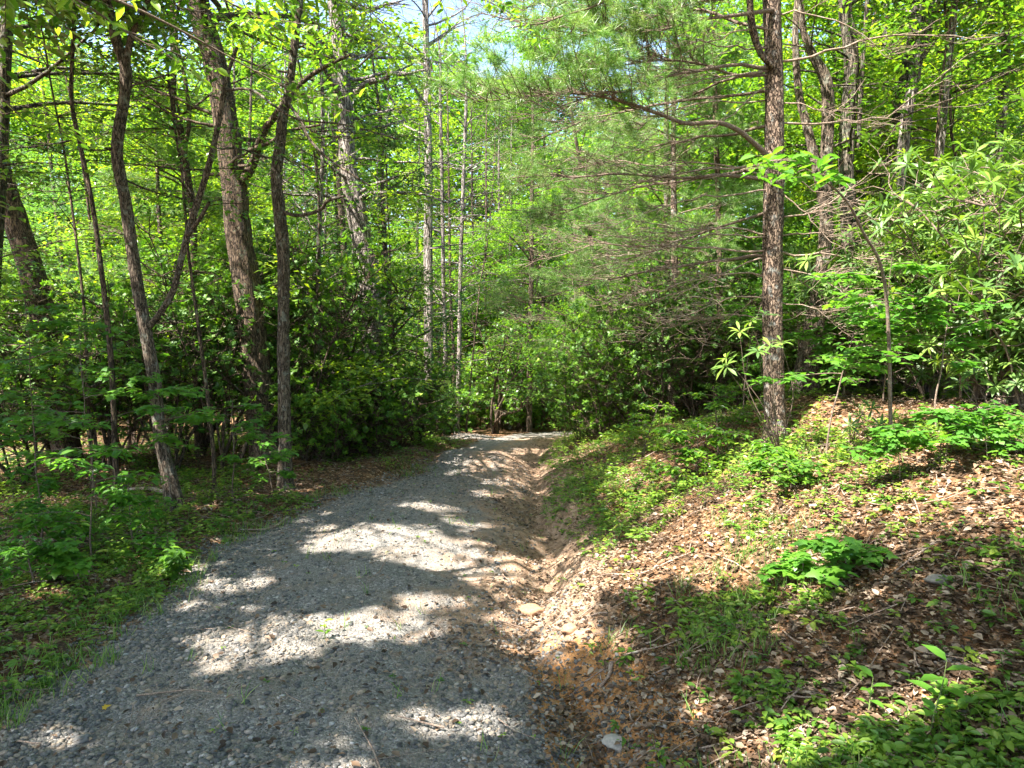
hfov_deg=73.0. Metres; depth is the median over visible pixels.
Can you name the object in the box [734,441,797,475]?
maple sapling
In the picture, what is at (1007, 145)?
rhododendron
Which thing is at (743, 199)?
white pine
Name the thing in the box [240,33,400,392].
background tree
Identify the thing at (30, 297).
mountain laurel
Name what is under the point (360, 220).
oak tree
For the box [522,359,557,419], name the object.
leafy shrub
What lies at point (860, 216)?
understory tree
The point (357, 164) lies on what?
background tree
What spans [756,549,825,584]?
maple sapling
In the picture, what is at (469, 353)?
understory tree
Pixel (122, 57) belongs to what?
oak tree
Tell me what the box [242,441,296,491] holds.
maple sapling
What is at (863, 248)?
rhododendron
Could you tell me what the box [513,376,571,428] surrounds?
leafy shrub
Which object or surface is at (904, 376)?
rhododendron
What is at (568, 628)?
rock
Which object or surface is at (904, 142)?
oak tree
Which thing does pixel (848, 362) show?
sassafras sapling
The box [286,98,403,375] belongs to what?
background tree
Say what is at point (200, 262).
understory tree
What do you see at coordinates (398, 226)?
background tree
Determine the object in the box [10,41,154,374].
background tree
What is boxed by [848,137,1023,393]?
rhododendron
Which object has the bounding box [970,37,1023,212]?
background tree
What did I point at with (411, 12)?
sky
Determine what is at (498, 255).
slim tree
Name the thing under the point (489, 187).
background tree
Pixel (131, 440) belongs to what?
mountain laurel
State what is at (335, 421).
mountain laurel
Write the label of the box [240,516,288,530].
fallen stick
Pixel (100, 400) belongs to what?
mountain laurel
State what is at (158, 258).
mountain laurel
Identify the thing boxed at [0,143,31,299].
background tree
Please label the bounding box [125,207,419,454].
mountain laurel
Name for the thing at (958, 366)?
sassafras sapling
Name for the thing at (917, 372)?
rhododendron
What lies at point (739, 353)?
twiggy laurel
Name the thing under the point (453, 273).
maple tree
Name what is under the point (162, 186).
background tree
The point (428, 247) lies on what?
poplar tree
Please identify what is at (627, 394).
twiggy laurel
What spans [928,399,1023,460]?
maple sapling
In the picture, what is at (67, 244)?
understory tree
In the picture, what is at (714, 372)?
twiggy laurel
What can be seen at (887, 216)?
rhododendron
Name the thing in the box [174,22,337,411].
background tree
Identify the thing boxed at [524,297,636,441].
twiggy laurel
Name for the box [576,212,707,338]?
understory tree
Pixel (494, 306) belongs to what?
background tree
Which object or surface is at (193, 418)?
maple sapling
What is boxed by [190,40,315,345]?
background tree
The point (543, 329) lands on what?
maple tree
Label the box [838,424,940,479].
maple sapling
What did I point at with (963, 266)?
rhododendron
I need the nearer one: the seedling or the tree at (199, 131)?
the seedling
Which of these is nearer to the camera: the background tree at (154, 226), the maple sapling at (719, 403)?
the maple sapling at (719, 403)
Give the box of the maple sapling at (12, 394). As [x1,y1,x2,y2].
[0,293,135,511]
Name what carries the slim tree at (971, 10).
on the ground at (470, 441)
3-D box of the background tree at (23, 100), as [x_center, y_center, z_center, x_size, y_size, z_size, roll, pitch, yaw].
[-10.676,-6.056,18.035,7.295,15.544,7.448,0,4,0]
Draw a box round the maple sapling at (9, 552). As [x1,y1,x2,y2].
[0,535,70,583]
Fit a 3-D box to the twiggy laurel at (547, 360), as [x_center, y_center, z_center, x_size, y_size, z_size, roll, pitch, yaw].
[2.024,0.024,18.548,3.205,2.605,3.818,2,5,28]
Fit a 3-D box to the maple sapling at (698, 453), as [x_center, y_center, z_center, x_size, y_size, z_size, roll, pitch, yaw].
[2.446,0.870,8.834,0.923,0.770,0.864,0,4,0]
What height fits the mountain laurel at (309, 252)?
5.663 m
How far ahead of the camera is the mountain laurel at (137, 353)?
12.43 m
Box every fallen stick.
[98,486,162,516]
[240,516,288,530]
[600,661,612,687]
[976,648,1021,658]
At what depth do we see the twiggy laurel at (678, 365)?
12.44 m
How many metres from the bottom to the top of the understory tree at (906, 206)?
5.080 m
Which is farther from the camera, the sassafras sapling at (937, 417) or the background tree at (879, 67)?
the background tree at (879, 67)
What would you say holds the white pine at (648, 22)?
on the ground at (470, 441)
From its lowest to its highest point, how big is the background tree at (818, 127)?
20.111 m
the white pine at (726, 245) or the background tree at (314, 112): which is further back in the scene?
the background tree at (314, 112)
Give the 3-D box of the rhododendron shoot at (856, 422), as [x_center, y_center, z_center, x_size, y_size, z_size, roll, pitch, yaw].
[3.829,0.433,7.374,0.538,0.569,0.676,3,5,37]
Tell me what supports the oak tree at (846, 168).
on the ground at (470, 441)
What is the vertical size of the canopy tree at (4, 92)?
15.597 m
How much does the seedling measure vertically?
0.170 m
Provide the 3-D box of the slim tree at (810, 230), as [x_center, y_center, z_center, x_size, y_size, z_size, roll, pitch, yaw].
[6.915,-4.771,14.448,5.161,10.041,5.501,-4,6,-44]
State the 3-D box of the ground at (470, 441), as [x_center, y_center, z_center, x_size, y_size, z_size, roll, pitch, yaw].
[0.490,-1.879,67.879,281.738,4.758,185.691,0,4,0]
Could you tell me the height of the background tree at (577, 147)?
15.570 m
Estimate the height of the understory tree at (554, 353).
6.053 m
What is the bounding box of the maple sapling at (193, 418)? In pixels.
[127,370,222,515]
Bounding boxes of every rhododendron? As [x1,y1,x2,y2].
[724,256,895,390]
[737,250,839,379]
[759,250,919,393]
[783,220,871,388]
[784,202,1013,398]
[787,190,1021,393]
[801,200,938,385]
[827,88,1023,403]
[830,203,1014,395]
[836,145,1023,401]
[836,147,1023,391]
[840,220,961,389]
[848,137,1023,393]
[860,192,1003,245]
[895,131,1023,391]
[901,145,1023,407]
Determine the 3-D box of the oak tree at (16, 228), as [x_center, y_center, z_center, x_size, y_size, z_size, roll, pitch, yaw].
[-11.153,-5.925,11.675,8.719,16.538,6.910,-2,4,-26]
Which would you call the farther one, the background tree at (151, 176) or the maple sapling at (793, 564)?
the background tree at (151, 176)
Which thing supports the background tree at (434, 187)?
on the ground at (470, 441)
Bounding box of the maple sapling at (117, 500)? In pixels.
[87,480,178,562]
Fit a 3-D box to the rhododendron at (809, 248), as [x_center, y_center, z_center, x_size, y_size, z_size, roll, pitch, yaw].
[6.352,-1.567,13.513,3.611,3.570,3.661,0,4,0]
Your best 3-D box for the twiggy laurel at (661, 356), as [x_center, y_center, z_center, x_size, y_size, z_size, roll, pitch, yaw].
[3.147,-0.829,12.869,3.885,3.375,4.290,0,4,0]
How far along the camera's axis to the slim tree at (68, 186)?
11.48 m
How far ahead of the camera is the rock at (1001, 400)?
7.91 m
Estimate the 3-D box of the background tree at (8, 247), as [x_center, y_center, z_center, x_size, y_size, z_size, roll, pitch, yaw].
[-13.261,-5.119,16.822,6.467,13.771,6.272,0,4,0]
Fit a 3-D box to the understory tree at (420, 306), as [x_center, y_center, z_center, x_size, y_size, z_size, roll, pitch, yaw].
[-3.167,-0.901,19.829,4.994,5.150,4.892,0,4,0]
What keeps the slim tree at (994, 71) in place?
on the ground at (470, 441)
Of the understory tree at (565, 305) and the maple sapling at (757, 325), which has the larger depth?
the understory tree at (565, 305)
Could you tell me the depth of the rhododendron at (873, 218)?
15.60 m
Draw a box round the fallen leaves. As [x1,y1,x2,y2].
[0,391,1023,767]
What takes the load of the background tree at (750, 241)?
on the ground at (470, 441)
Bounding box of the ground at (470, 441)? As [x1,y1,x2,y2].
[0,367,1023,767]
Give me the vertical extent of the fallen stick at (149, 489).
0.120 m
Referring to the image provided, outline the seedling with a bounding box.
[315,618,333,638]
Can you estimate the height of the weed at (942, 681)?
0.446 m
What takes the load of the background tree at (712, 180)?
on the ground at (470, 441)
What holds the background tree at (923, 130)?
on the ground at (470, 441)
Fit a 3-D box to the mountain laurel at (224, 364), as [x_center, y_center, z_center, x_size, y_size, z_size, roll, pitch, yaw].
[-5.276,-0.418,13.065,3.538,4.174,3.661,-1,4,-9]
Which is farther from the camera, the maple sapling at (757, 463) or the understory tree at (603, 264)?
the understory tree at (603, 264)
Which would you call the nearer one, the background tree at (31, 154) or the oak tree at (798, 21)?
the oak tree at (798, 21)
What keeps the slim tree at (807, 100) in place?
on the ground at (470, 441)
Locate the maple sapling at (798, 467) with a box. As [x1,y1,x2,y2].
[762,452,825,490]
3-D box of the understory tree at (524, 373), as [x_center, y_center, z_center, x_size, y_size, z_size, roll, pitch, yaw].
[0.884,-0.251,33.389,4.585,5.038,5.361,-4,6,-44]
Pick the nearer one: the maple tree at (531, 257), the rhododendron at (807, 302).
the rhododendron at (807, 302)
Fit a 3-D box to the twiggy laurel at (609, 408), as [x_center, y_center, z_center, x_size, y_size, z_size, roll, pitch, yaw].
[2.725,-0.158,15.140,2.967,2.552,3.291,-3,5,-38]
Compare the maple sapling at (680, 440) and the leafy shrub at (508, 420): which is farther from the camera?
the leafy shrub at (508, 420)
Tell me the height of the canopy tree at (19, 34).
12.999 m
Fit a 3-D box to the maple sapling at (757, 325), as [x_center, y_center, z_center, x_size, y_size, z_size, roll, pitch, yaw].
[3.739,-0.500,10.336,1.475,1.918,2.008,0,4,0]
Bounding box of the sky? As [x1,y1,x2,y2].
[0,0,1013,357]
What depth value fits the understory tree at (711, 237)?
22.59 m
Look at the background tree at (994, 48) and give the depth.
15.92 m
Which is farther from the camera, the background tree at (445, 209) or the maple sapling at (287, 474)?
the background tree at (445, 209)
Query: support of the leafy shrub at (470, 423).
on the ground at (470, 441)
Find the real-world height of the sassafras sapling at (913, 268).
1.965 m
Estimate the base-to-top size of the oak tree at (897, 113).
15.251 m
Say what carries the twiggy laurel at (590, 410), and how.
on the ground at (470, 441)
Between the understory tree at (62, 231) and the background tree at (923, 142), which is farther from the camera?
the background tree at (923, 142)
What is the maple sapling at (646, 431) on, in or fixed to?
on the ground at (470, 441)
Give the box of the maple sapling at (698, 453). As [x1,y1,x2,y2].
[664,420,741,475]
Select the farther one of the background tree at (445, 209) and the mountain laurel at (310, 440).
the background tree at (445, 209)
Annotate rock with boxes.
[73,733,90,743]
[170,637,179,642]
[517,603,544,616]
[562,622,576,634]
[601,733,622,750]
[923,574,951,584]
[976,397,1005,412]
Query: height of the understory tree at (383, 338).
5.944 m
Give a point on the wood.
(452, 136)
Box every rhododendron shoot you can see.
[711,310,792,448]
[839,397,900,443]
[944,353,1014,413]
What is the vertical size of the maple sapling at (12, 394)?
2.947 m
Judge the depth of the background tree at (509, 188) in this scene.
34.83 m
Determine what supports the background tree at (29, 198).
on the ground at (470, 441)
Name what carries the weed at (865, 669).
on the ground at (470, 441)
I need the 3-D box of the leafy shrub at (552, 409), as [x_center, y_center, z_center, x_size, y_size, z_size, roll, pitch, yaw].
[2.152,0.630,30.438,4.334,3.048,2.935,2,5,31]
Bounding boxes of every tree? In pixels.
[0,0,164,268]
[0,0,170,435]
[0,0,242,490]
[0,0,299,58]
[0,0,308,291]
[0,0,438,510]
[0,0,539,154]
[0,7,99,448]
[0,78,49,390]
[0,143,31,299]
[0,224,127,437]
[0,228,295,456]
[0,237,163,451]
[1,0,343,489]
[1,36,57,329]
[2,24,106,465]
[3,0,214,513]
[3,123,67,356]
[9,108,99,340]
[10,0,223,441]
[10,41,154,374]
[14,212,164,424]
[17,69,162,299]
[30,1,303,446]
[35,0,346,456]
[47,65,194,427]
[55,0,405,466]
[65,78,239,448]
[75,0,343,437]
[76,36,289,435]
[82,136,150,265]
[96,112,180,396]
[108,226,245,422]
[115,0,421,491]
[115,107,180,307]
[135,0,339,350]
[145,0,290,291]
[150,0,407,385]
[151,238,323,439]
[163,52,294,430]
[165,49,410,424]
[171,0,461,455]
[172,0,453,451]
[172,0,479,394]
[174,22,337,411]
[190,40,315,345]
[222,0,536,446]
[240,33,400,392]
[242,85,306,214]
[252,137,290,212]
[262,0,414,346]
[264,55,384,353]
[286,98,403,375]
[288,0,461,288]
[291,0,515,444]
[291,260,442,430]
[297,20,448,351]
[310,52,475,375]
[312,263,488,440]
[323,0,517,436]
[360,0,523,357]
[372,0,547,434]
[377,63,466,369]
[382,248,482,412]
[384,106,477,349]
[386,292,442,368]
[387,3,538,432]
[390,109,481,369]
[393,0,542,433]
[397,303,475,420]
[400,63,551,428]
[402,65,537,425]
[406,293,497,432]
[416,290,510,383]
[435,82,556,370]
[436,78,548,432]
[446,67,583,428]
[447,297,540,428]
[453,4,615,429]
[461,98,555,367]
[463,26,557,424]
[465,46,628,430]
[471,0,599,432]
[478,292,602,434]
[479,328,557,423]
[510,0,686,368]
[520,299,582,430]
[527,288,613,431]
[532,284,562,419]
[534,124,601,366]
[546,99,654,360]
[563,225,653,353]
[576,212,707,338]
[590,0,869,339]
[606,89,687,321]
[608,0,862,401]
[631,128,663,277]
[633,0,863,295]
[657,201,760,382]
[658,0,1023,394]
[660,55,795,298]
[677,1,974,340]
[692,191,815,304]
[697,0,930,392]
[698,0,1023,393]
[724,14,817,375]
[725,0,1023,287]
[728,2,948,204]
[739,146,892,426]
[744,185,869,340]
[751,196,925,377]
[755,0,1023,206]
[761,129,837,265]
[784,0,1023,264]
[784,0,1023,393]
[786,0,1023,393]
[787,1,1010,200]
[788,4,908,266]
[789,0,1023,227]
[789,0,1023,395]
[789,1,1022,225]
[803,2,939,207]
[804,177,917,383]
[814,34,1008,368]
[822,0,1023,384]
[858,42,988,209]
[860,179,950,385]
[872,0,1023,106]
[905,1,1023,206]
[911,12,1023,372]
[922,54,1006,168]
[941,5,1013,168]
[943,18,1023,167]
[969,32,1023,154]
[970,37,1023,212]
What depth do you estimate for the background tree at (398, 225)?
30.66 m
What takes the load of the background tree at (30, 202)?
on the ground at (470, 441)
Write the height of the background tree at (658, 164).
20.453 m
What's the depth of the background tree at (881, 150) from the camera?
12.51 m
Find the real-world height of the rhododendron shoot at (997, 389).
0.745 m
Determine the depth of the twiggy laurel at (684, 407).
14.15 m
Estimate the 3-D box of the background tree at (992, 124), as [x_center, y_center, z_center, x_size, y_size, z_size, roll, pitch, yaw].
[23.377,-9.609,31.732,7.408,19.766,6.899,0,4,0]
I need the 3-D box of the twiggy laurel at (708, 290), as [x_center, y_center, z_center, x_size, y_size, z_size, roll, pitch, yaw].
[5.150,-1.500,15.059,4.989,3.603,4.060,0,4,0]
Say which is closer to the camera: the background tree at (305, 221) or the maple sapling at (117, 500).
the maple sapling at (117, 500)
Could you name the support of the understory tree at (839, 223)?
on the ground at (470, 441)
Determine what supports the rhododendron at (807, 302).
on the ground at (470, 441)
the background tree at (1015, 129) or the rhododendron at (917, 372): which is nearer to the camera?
the rhododendron at (917, 372)
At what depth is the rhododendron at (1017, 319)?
7.46 m
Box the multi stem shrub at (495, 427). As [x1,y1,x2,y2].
[462,307,558,433]
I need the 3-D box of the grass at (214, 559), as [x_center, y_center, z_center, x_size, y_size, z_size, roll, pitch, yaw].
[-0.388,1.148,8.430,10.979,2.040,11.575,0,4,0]
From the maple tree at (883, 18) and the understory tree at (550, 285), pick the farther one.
the understory tree at (550, 285)
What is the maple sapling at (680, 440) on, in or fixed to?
on the ground at (470, 441)
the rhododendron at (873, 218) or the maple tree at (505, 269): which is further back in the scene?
the maple tree at (505, 269)
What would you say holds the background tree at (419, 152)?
on the ground at (470, 441)
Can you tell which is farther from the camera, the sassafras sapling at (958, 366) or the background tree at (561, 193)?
the background tree at (561, 193)
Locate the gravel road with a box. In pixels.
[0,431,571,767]
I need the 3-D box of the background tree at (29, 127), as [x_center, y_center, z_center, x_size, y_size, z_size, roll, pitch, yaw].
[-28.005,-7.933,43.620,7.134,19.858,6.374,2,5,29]
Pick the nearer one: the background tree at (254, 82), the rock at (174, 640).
the rock at (174, 640)
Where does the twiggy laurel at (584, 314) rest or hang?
on the ground at (470, 441)
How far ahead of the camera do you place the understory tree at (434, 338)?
32.48 m
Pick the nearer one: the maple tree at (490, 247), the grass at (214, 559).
the grass at (214, 559)
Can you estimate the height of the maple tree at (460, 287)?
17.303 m
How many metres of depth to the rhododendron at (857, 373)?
10.65 m
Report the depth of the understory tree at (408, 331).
27.25 m
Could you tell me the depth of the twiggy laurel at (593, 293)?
16.71 m
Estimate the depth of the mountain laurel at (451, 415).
19.59 m
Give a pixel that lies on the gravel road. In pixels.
(481, 450)
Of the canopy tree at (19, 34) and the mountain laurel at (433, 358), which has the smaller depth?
the canopy tree at (19, 34)
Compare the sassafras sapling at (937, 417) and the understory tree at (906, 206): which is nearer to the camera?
the sassafras sapling at (937, 417)
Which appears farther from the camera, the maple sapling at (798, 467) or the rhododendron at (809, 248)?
the rhododendron at (809, 248)
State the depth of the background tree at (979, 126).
19.79 m
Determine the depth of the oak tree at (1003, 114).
14.52 m
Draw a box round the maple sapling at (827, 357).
[785,279,896,396]
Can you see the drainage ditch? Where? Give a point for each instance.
(556, 571)
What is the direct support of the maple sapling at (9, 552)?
on the ground at (470, 441)
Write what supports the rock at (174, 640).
on the gravel road
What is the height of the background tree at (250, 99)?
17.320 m
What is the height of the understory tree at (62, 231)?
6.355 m
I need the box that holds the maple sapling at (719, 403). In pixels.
[673,383,763,454]
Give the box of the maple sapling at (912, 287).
[800,277,959,399]
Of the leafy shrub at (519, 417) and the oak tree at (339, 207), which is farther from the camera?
the leafy shrub at (519, 417)
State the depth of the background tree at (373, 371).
13.95 m
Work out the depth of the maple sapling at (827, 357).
9.57 m
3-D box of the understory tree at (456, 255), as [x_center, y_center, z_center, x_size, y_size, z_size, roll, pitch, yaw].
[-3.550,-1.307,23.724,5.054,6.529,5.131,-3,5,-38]
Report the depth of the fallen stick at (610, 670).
5.08 m
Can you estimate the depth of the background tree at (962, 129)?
15.51 m
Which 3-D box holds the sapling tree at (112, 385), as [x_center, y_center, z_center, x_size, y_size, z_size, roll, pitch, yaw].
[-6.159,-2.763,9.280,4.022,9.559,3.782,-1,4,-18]
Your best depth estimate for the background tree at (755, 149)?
33.81 m
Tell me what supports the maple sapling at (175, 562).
on the ground at (470, 441)
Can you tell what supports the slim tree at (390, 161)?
on the ground at (470, 441)
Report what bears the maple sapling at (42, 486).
on the ground at (470, 441)
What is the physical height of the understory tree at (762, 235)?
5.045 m
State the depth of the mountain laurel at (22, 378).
11.75 m
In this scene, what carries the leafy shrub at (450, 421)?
on the ground at (470, 441)
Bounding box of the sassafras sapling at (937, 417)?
[909,404,1010,462]
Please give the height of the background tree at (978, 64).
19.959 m
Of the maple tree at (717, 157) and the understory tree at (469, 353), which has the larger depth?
the understory tree at (469, 353)
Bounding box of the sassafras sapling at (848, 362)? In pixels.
[743,296,939,453]
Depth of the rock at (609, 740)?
4.42 m
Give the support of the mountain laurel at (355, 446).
on the ground at (470, 441)
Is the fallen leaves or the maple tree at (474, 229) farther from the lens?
the maple tree at (474, 229)
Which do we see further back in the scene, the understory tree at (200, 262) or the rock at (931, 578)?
the understory tree at (200, 262)
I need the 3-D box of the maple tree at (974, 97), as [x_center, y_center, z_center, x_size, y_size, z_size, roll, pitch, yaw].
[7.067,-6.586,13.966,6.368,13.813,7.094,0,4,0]
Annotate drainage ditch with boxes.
[496,439,667,767]
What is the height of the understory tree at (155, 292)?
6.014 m
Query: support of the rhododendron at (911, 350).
on the ground at (470, 441)
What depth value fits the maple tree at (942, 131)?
10.43 m
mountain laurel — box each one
[0,248,170,457]
[0,271,237,465]
[0,319,135,485]
[9,256,233,451]
[51,274,275,469]
[90,239,329,472]
[106,193,362,454]
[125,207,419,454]
[191,194,367,403]
[215,217,453,449]
[253,375,355,461]
[257,352,392,461]
[292,345,452,455]
[294,340,458,457]
[312,317,465,448]
[361,342,471,445]
[388,358,472,439]
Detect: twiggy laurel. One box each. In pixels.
[482,284,660,439]
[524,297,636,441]
[524,337,630,425]
[527,254,736,432]
[531,350,592,431]
[540,301,623,412]
[541,325,705,431]
[555,316,644,431]
[581,265,713,382]
[585,248,761,423]
[591,257,755,387]
[592,229,814,417]
[620,266,757,398]
[624,305,759,413]
[628,219,810,412]
[644,233,795,388]
[683,285,799,403]
[708,253,832,391]
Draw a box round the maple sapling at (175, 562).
[157,546,195,581]
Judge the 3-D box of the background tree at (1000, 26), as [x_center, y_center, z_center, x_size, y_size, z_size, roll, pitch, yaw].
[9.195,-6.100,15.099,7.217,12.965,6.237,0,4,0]
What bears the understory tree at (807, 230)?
on the ground at (470, 441)
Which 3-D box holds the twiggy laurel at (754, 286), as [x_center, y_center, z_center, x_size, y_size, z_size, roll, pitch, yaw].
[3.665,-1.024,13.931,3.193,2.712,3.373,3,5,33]
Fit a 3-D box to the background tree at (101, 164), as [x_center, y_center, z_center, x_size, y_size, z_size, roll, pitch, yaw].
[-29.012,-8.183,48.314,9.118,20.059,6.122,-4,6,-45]
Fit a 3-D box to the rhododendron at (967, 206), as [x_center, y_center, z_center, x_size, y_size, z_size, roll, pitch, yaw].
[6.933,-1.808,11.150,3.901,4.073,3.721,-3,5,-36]
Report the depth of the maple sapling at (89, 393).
9.45 m
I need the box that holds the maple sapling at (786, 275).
[745,259,902,385]
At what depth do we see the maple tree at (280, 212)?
10.96 m
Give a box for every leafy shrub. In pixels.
[409,377,476,436]
[433,368,493,435]
[439,358,506,430]
[461,362,523,421]
[479,374,534,429]
[497,388,546,431]
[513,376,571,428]
[513,376,577,430]
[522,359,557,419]
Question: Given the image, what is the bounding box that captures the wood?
[0,0,1023,413]
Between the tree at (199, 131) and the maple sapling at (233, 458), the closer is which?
the maple sapling at (233, 458)
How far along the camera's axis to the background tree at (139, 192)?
38.58 m
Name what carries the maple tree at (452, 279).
on the ground at (470, 441)
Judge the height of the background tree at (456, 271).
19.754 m
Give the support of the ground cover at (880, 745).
on the ground at (470, 441)
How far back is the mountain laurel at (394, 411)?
14.35 m
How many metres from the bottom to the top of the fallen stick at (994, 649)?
0.091 m
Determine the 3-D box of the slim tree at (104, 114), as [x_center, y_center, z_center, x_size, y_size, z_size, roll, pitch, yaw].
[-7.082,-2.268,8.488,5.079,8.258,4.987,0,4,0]
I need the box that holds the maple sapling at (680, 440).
[641,426,710,490]
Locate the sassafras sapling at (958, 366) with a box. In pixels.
[877,297,1017,425]
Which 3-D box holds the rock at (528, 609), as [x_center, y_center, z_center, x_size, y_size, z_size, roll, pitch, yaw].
[0.182,2.228,6.766,0.286,0.162,0.202,0,4,0]
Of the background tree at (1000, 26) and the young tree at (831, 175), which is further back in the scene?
the background tree at (1000, 26)
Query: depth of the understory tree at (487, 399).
29.10 m
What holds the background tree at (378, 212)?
on the ground at (470, 441)
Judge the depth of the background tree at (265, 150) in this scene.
40.27 m
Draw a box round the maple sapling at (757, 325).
[722,285,825,408]
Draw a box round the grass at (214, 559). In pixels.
[0,385,1023,767]
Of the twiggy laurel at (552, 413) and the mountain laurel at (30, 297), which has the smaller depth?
the mountain laurel at (30, 297)
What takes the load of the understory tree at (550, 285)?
on the ground at (470, 441)
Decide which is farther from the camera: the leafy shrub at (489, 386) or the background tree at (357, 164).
the leafy shrub at (489, 386)
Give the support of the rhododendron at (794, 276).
on the ground at (470, 441)
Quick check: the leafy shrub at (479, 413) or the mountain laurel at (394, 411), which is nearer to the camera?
the mountain laurel at (394, 411)
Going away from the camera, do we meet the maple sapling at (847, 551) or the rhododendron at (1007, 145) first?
the maple sapling at (847, 551)
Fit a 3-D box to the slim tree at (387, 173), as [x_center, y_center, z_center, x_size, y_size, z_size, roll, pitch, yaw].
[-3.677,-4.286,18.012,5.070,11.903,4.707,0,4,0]
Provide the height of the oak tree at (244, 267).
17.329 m
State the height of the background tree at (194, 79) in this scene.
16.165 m
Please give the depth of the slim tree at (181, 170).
10.62 m
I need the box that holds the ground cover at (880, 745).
[0,375,1023,767]
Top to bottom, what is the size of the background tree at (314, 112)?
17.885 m
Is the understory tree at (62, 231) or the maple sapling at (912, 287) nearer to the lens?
the maple sapling at (912, 287)
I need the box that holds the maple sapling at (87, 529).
[12,439,168,560]
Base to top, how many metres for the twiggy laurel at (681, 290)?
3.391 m
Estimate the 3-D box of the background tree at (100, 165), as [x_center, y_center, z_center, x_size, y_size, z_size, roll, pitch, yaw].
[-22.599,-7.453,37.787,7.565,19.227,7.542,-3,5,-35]
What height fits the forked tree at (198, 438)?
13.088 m
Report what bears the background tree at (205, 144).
on the ground at (470, 441)
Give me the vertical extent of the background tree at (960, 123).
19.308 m
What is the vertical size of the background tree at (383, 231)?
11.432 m
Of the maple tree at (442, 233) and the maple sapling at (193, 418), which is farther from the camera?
the maple tree at (442, 233)
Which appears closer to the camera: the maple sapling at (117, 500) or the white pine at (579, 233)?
the maple sapling at (117, 500)
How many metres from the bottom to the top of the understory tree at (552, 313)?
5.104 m
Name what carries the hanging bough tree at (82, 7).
on the ground at (470, 441)
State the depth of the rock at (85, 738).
4.28 m
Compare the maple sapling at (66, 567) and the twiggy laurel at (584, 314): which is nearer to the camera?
the maple sapling at (66, 567)
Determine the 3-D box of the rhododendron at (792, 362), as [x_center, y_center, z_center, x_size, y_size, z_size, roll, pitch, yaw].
[5.412,-1.029,12.457,3.304,2.599,2.666,0,4,0]
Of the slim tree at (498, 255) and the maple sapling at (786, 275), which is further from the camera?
the slim tree at (498, 255)
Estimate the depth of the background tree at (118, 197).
30.32 m
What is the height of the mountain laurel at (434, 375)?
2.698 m
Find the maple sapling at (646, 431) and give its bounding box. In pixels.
[605,401,677,454]
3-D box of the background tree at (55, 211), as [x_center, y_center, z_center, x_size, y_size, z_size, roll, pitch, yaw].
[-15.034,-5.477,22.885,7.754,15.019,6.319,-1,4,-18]
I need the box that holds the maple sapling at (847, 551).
[790,528,897,587]
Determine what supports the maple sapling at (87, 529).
on the ground at (470, 441)
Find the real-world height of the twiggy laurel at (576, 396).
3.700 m
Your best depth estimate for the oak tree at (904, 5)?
17.76 m
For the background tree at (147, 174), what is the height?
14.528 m
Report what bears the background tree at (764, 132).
on the ground at (470, 441)
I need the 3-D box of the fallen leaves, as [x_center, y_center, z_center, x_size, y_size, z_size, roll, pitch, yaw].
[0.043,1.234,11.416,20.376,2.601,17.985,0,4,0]
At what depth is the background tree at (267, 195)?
49.15 m
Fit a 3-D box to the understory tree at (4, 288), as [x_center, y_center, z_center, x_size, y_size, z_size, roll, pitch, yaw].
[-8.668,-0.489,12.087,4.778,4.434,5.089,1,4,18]
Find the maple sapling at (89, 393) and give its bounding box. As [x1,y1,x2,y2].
[0,315,201,518]
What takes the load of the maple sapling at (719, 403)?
on the ground at (470, 441)
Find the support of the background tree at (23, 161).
on the ground at (470, 441)
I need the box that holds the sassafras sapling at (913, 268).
[806,252,958,342]
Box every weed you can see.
[856,665,889,709]
[906,644,975,732]
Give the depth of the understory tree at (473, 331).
33.42 m
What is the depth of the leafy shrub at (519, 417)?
29.92 m
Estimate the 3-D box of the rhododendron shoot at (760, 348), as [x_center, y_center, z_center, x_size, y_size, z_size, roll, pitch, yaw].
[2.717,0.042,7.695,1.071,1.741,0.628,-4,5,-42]
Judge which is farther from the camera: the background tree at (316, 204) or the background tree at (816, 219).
the background tree at (816, 219)
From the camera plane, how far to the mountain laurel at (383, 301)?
15.52 m
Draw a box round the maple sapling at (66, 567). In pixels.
[32,532,99,579]
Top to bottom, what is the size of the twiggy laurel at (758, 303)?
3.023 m
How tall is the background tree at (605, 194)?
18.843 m
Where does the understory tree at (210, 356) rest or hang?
on the ground at (470, 441)
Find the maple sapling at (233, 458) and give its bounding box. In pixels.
[198,401,298,498]
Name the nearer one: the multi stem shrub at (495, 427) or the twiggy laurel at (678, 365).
the twiggy laurel at (678, 365)
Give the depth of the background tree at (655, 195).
46.32 m
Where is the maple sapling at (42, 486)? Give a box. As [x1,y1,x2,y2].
[0,464,92,543]
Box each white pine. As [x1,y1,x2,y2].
[374,0,1011,443]
[471,1,839,417]
[485,120,661,433]
[512,140,682,359]
[551,2,816,419]

